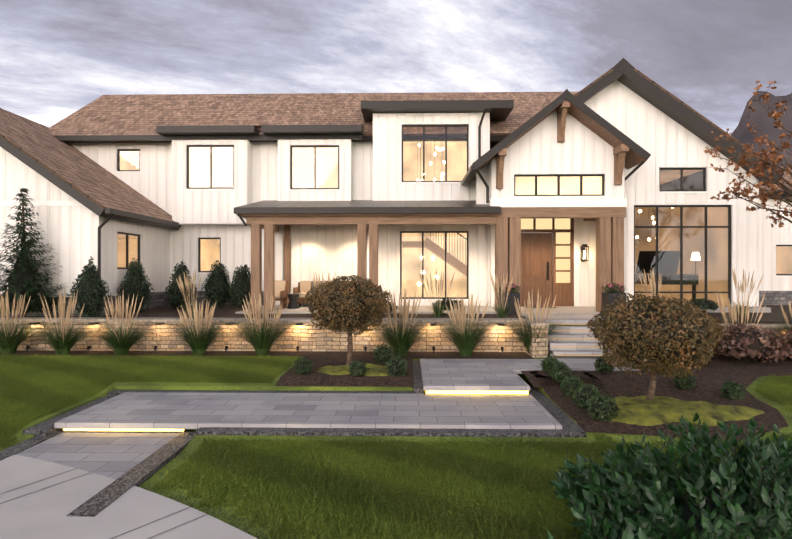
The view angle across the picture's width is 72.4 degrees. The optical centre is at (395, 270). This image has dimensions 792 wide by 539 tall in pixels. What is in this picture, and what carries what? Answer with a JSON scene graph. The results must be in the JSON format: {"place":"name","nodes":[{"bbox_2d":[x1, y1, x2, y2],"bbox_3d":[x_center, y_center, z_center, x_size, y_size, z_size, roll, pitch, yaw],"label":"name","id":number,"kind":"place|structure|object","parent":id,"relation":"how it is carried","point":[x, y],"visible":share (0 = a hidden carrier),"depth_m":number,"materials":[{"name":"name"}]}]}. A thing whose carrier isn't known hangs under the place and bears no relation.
{"place":"outdoors","nodes":[
{"label":"outdoors","id":0,"kind":"place"},
{"bbox_2d":[0,454,256,538],"bbox_3d":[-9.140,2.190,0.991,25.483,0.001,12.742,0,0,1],"label":"driveway","id":1,"kind":"structure","parent":0,"point":[42,513],"depth_m":4.92,"materials":[{"name":"concrete"}]},
{"bbox_2d":[0,353,791,538],"bbox_3d":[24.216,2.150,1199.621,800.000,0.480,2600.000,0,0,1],"label":"ground","id":2,"kind":"structure","parent":0,"point":[224,514],"depth_m":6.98,"materials":[{"name":"green plant"}]},
{"bbox_2d":[0,350,310,355],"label":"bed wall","id":3,"kind":"structure","parent":2,"relation":"on","point":[172,353],"depth_m":12.54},
{"bbox_2d":[0,361,585,516],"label":"pebbles","id":4,"kind":"object","parent":2,"relation":"on","point":[141,472],"visible":0.5,"depth_m":7.10,"materials":[{"name":"grey gravel"}]},
{"bbox_2d":[275,351,413,386],"bbox_3d":[-0.858,1.956,11.101,2.400,0.075,3.530,0,0,1],"label":"mulch bed","id":5,"kind":"object","parent":2,"relation":"on","point":[318,359],"visible":0.75,"depth_m":9.81,"materials":[{"name":"brown soil"}]},
{"bbox_2d":[316,363,391,375],"bbox_3d":[-0.722,1.904,10.433,1.900,0.154,1.500,0,0,1],"label":"ground cover","id":6,"kind":"object","parent":5,"relation":"on","point":[375,370],"visible":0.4,"depth_m":10.16,"materials":[{"name":"green plant"}]},
{"bbox_2d":[16,313,693,478],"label":"pavers","id":7,"kind":"object","parent":2,"relation":"on","point":[114,455],"visible":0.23,"depth_m":7.98,"materials":[{"name":"grey stone"}]},
{"bbox_2d":[63,391,527,430],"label":"led strips","id":8,"kind":"object","parent":7,"relation":"on","point":[446,392],"visible":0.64,"depth_m":9.00,"materials":[{"name":"yellow"}]},
{"bbox_2d":[548,324,609,355],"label":"steps","id":9,"kind":"structure","parent":7,"relation":"on","point":[573,338],"depth_m":12.35,"materials":[{"name":"white stone"}]},
{"bbox_2d":[0,322,782,357],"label":"stone walls","id":10,"kind":"structure","parent":2,"relation":"on","point":[311,337],"depth_m":12.91,"materials":[{"name":"beige stone"}]},
{"bbox_2d":[0,317,791,327],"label":"stone caps","id":11,"kind":"object","parent":10,"relation":"on","point":[280,320],"visible":0.4,"depth_m":12.93,"materials":[{"name":"grey stone"}]},
{"bbox_2d":[0,298,791,356],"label":"grass","id":12,"kind":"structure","parent":2,"relation":"on","point":[198,345],"depth_m":12.25,"materials":[{"name":"plant"}]},
{"bbox_2d":[0,268,791,352],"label":"grass plumes","id":13,"kind":"object","parent":2,"relation":"on","point":[404,314],"depth_m":12.38,"materials":[{"name":"beige plant"}]},
{"bbox_2d":[0,305,791,325],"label":"planting bed","id":14,"kind":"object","parent":2,"relation":"on","point":[223,312],"depth_m":14.62,"materials":[{"name":"brown soil"}]},
{"bbox_2d":[0,188,718,316],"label":"evergreen shrubs","id":15,"kind":"object","parent":14,"relation":"on","point":[34,303],"visible":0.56,"depth_m":14.07,"materials":[{"name":"green plant"}]},
{"bbox_2d":[0,80,791,306],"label":"siding","id":16,"kind":"object","parent":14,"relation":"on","point":[370,170],"visible":0.54,"depth_m":18.11,"materials":[{"name":"white wood"}]},
{"bbox_2d":[117,234,137,266],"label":"window","id":17,"kind":"structure","parent":16,"relation":"in","point":[121,256],"depth_m":17.45,"materials":[{"name":"brown"}]},
{"bbox_2d":[201,239,219,270],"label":"window","id":18,"kind":"structure","parent":16,"relation":"in","point":[206,258],"depth_m":21.89,"materials":[{"name":"brown"}]},
{"bbox_2d":[189,147,232,186],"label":"window","id":19,"kind":"structure","parent":16,"relation":"in","point":[223,165],"depth_m":20.80,"materials":[{"name":"white"}]},
{"bbox_2d":[292,147,337,187],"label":"window","id":20,"kind":"structure","parent":16,"relation":"in","point":[330,170],"depth_m":20.73,"materials":[{"name":"yellow"}]},
{"bbox_2d":[0,171,791,300],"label":"white trim","id":21,"kind":"structure","parent":16,"relation":"attached to","point":[559,201],"depth_m":15.54,"materials":[{"name":"white wood"}]},
{"bbox_2d":[117,125,791,306],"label":"window frames","id":22,"kind":"structure","parent":16,"relation":"on","point":[705,227],"depth_m":16.91,"materials":[{"name":"black metal"}]},
{"bbox_2d":[117,126,791,304],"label":"glass","id":23,"kind":"object","parent":22,"relation":"on","point":[465,237],"visible":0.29,"depth_m":18.22,"materials":[{"name":"clear glass"}]},
{"bbox_2d":[521,218,573,305],"bbox_3d":[4.870,-0.380,17.840,1.940,3.100,0.180,0,0,1],"label":"front door","id":24,"kind":"structure","parent":16,"relation":"attached to","point":[538,249],"depth_m":17.81,"materials":[{"name":"brown wood"}]},
{"bbox_2d":[522,262,556,307],"bbox_3d":[4.597,0.440,17.426,0.950,1.460,0.800,0,0,1],"label":"hardware piece","id":25,"kind":"object","parent":24,"relation":"attached to","point":[547,279],"visible":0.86,"depth_m":17.74,"materials":[{"name":"black metal"}]},
{"bbox_2d":[521,218,569,282],"bbox_3d":[4.870,-0.685,17.860,1.740,2.290,0.001,0,0,1],"label":"door glass","id":26,"kind":"object","parent":24,"relation":"in","point":[561,238],"visible":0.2,"depth_m":17.85,"materials":[{"name":"yellow glass"}]},
{"bbox_2d":[515,176,601,194],"bbox_3d":[4.692,-2.715,15.964,3.300,1.350,0.460,0,0,1],"label":"window","id":27,"kind":"structure","parent":16,"relation":"in","point":[595,180],"depth_m":16.19,"materials":[{"name":"yellow"}]},
{"bbox_2d":[580,244,588,261],"bbox_3d":[6.126,-0.575,17.615,0.220,0.570,0.260,0,0,1],"label":"lantern","id":28,"kind":"object","parent":16,"relation":"attached to","point":[582,248],"visible":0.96,"depth_m":17.66,"materials":[{"name":"black metal"}]},
{"bbox_2d":[776,246,791,273],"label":"window","id":29,"kind":"structure","parent":16,"relation":"in","point":[784,252],"depth_m":20.68,"materials":[{"name":"brown"}]},
{"bbox_2d":[0,58,791,315],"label":"roof fascias","id":30,"kind":"object","parent":14,"relation":"on","point":[623,72],"visible":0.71,"depth_m":15.99,"materials":[{"name":"grey"}]},
{"bbox_2d":[120,151,138,169],"bbox_3d":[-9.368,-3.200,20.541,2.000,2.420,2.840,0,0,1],"label":"window glass","id":31,"kind":"object","parent":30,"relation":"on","point":[125,158],"depth_m":20.82,"materials":[{"name":"yellow"}]},
{"bbox_2d":[235,200,499,207],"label":"porch roof","id":32,"kind":"structure","parent":30,"relation":"on","point":[372,203],"depth_m":16.57,"materials":[{"name":"grey metal"}]},
{"bbox_2d":[0,68,791,221],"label":"roof shingles","id":33,"kind":"object","parent":30,"relation":"on","point":[87,176],"visible":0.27,"depth_m":19.64,"materials":[{"name":"brown"}]},
{"bbox_2d":[0,291,791,315],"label":"wainscot","id":34,"kind":"object","parent":14,"relation":"on","point":[159,299],"visible":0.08,"depth_m":18.33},
{"bbox_2d":[402,141,466,296],"bbox_3d":[1.228,-2.015,20.225,3.800,6.350,3.840,0,0,1],"label":"room","id":35,"kind":"object","parent":14,"relation":"on","point":[415,254],"depth_m":22.14,"materials":[{"name":"brown"}]},
{"bbox_2d":[287,292,625,314],"bbox_3d":[1.436,0.910,15.688,9.909,0.600,1.005,0,0,10],"label":"planter","id":36,"kind":"object","parent":14,"relation":"on","point":[607,298],"visible":0.46,"depth_m":14.91,"materials":[{"name":"black"}]},
{"bbox_2d":[499,283,625,292],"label":"plants","id":37,"kind":"object","parent":36,"relation":"on","point":[617,287],"depth_m":15.02,"materials":[{"name":"plant"}]},
{"bbox_2d":[235,305,770,313],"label":"porch floor","id":38,"kind":"structure","parent":14,"relation":"on","point":[303,309],"depth_m":15.91,"materials":[{"name":"grey stone"}]},
{"bbox_2d":[275,281,314,308],"bbox_3d":[-2.579,0.745,17.447,2.800,0.850,1.850,0,0,1],"label":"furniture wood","id":39,"kind":"object","parent":38,"relation":"on","point":[283,296],"visible":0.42,"depth_m":17.09,"materials":[{"name":"brown wood"}]},
{"bbox_2d":[275,281,327,297],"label":"cushions","id":40,"kind":"object","parent":39,"relation":"on","point":[305,286],"visible":0.21,"depth_m":17.50,"materials":[{"name":"beige fabric"}]},
{"bbox_2d":[251,108,625,311],"bbox_3d":[1.224,-1.760,16.725,10.676,5.860,2.947,0,0,4],"label":"timber","id":41,"kind":"object","parent":38,"relation":"on","point":[609,250],"visible":0.75,"depth_m":15.46,"materials":[{"name":"brown wood"}]},
{"bbox_2d":[246,100,628,231],"bbox_3d":[1.111,-3.040,16.651,11.015,3.400,2.940,0,0,5],"label":"timber","id":42,"kind":"object","parent":41,"relation":"on","point":[589,213],"visible":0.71,"depth_m":15.51,"materials":[{"name":"brown wood"}]},
{"bbox_2d":[237,100,647,218],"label":"soffits","id":43,"kind":"object","parent":42,"relation":"on","point":[633,158],"visible":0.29,"depth_m":15.40,"materials":[{"name":"brown wood"}]},
{"bbox_2d":[635,170,727,305],"bbox_3d":[8.700,-1.065,18.773,4.000,4.450,4.840,0,0,1],"label":"room","id":44,"kind":"object","parent":14,"relation":"on","point":[714,220],"depth_m":19.53,"materials":[{"name":"brown"}]},
{"bbox_2d":[402,141,697,299],"bbox_3d":[5.113,-2.010,19.462,10.104,6.360,2.393,0,0,9],"label":"interior","id":45,"kind":"object","parent":44,"relation":"on","point":[674,279],"depth_m":19.20,"materials":[{"name":"brown wood"}]},
{"bbox_2d":[26,322,791,353],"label":"landscape lights","id":46,"kind":"object","parent":2,"relation":"on","point":[297,347],"visible":0.71,"depth_m":12.67,"materials":[{"name":"black metal"}]},
{"bbox_2d":[412,352,533,358],"bbox_3d":[1.697,1.918,12.299,2.660,0.001,1.030,0,0,1],"label":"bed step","id":47,"kind":"object","parent":2,"relation":"on","point":[475,355],"visible":1,"depth_m":12.24,"materials":[{"name":"brown soil"}]},
{"bbox_2d":[294,343,744,421],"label":"shrubs","id":48,"kind":"object","parent":2,"relation":"on","point":[577,390],"visible":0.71,"depth_m":9.16,"materials":[{"name":"green plant"}]},
{"bbox_2d":[528,370,791,439],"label":"bed","id":49,"kind":"object","parent":2,"relation":"on","point":[707,387],"visible":0.59,"depth_m":8.93,"materials":[{"name":"brown soil"}]},
{"bbox_2d":[22,195,656,400],"bbox_3d":[-2.834,0.061,11.234,14.850,4.068,0.482,0,0,24],"label":"bark","id":50,"kind":"object","parent":49,"relation":"on","point":[651,389],"visible":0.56,"depth_m":10.54,"materials":[{"name":"brown plant"}]},
{"bbox_2d":[302,274,729,377],"bbox_3d":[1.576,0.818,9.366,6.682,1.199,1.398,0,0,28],"label":"tree crowns","id":51,"kind":"object","parent":50,"relation":"on","point":[643,324],"visible":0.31,"depth_m":7.77,"materials":[{"name":"brown plant"}]},
{"bbox_2d":[8,245,741,419],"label":"shrubs","id":52,"kind":"object","parent":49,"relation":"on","point":[22,277],"visible":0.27,"depth_m":13.84,"materials":[{"name":"green plant"}]},
{"bbox_2d":[521,371,603,386],"bbox_3d":[2.991,1.956,9.807,1.250,0.075,1.100,0,0,1],"label":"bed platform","id":53,"kind":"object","parent":49,"relation":"on","point":[532,377],"visible":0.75,"depth_m":9.72,"materials":[{"name":"brown soil"}]},
{"bbox_2d":[591,395,764,425],"bbox_3d":[3.979,2.053,7.987,2.900,0.240,1.900,0,0,1],"label":"ground cover","id":54,"kind":"object","parent":49,"relation":"on","point":[641,410],"visible":0.52,"depth_m":7.66,"materials":[{"name":"green plant"}]},
{"bbox_2d":[547,412,791,538],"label":"laurel","id":55,"kind":"object","parent":2,"relation":"on","point":[666,504],"depth_m":4.16,"materials":[{"name":"green plant"}]},
{"bbox_2d":[685,352,791,370],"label":"bed","id":56,"kind":"object","parent":2,"relation":"on","point":[731,363],"visible":0.5,"depth_m":11.06,"materials":[{"name":"brown soil"}]},
{"bbox_2d":[695,322,791,364],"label":"hedge","id":57,"kind":"object","parent":2,"relation":"on","point":[780,351],"depth_m":11.06,"materials":[{"name":"plant"}]},
{"bbox_2d":[0,0,791,134],"label":"sky","id":58,"kind":"structure","parent":0,"point":[57,57],"materials":[{"name":"grey"}]},
{"bbox_2d":[416,143,699,285],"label":"light fixtures","id":59,"kind":"object","parent":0,"point":[652,217],"depth_m":19.39,"materials":[{"name":"white glass"}]},
{"bbox_2d":[704,80,791,227],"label":"tree","id":60,"kind":"object","parent":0,"point":[766,97],"depth_m":11.97,"materials":[{"name":"brown plant"}]},
{"bbox_2d":[731,91,791,165],"bbox_3d":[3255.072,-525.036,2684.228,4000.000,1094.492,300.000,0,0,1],"label":"mountain","id":61,"kind":"structure","parent":0,"point":[761,119],"depth_m":2818.00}
]}

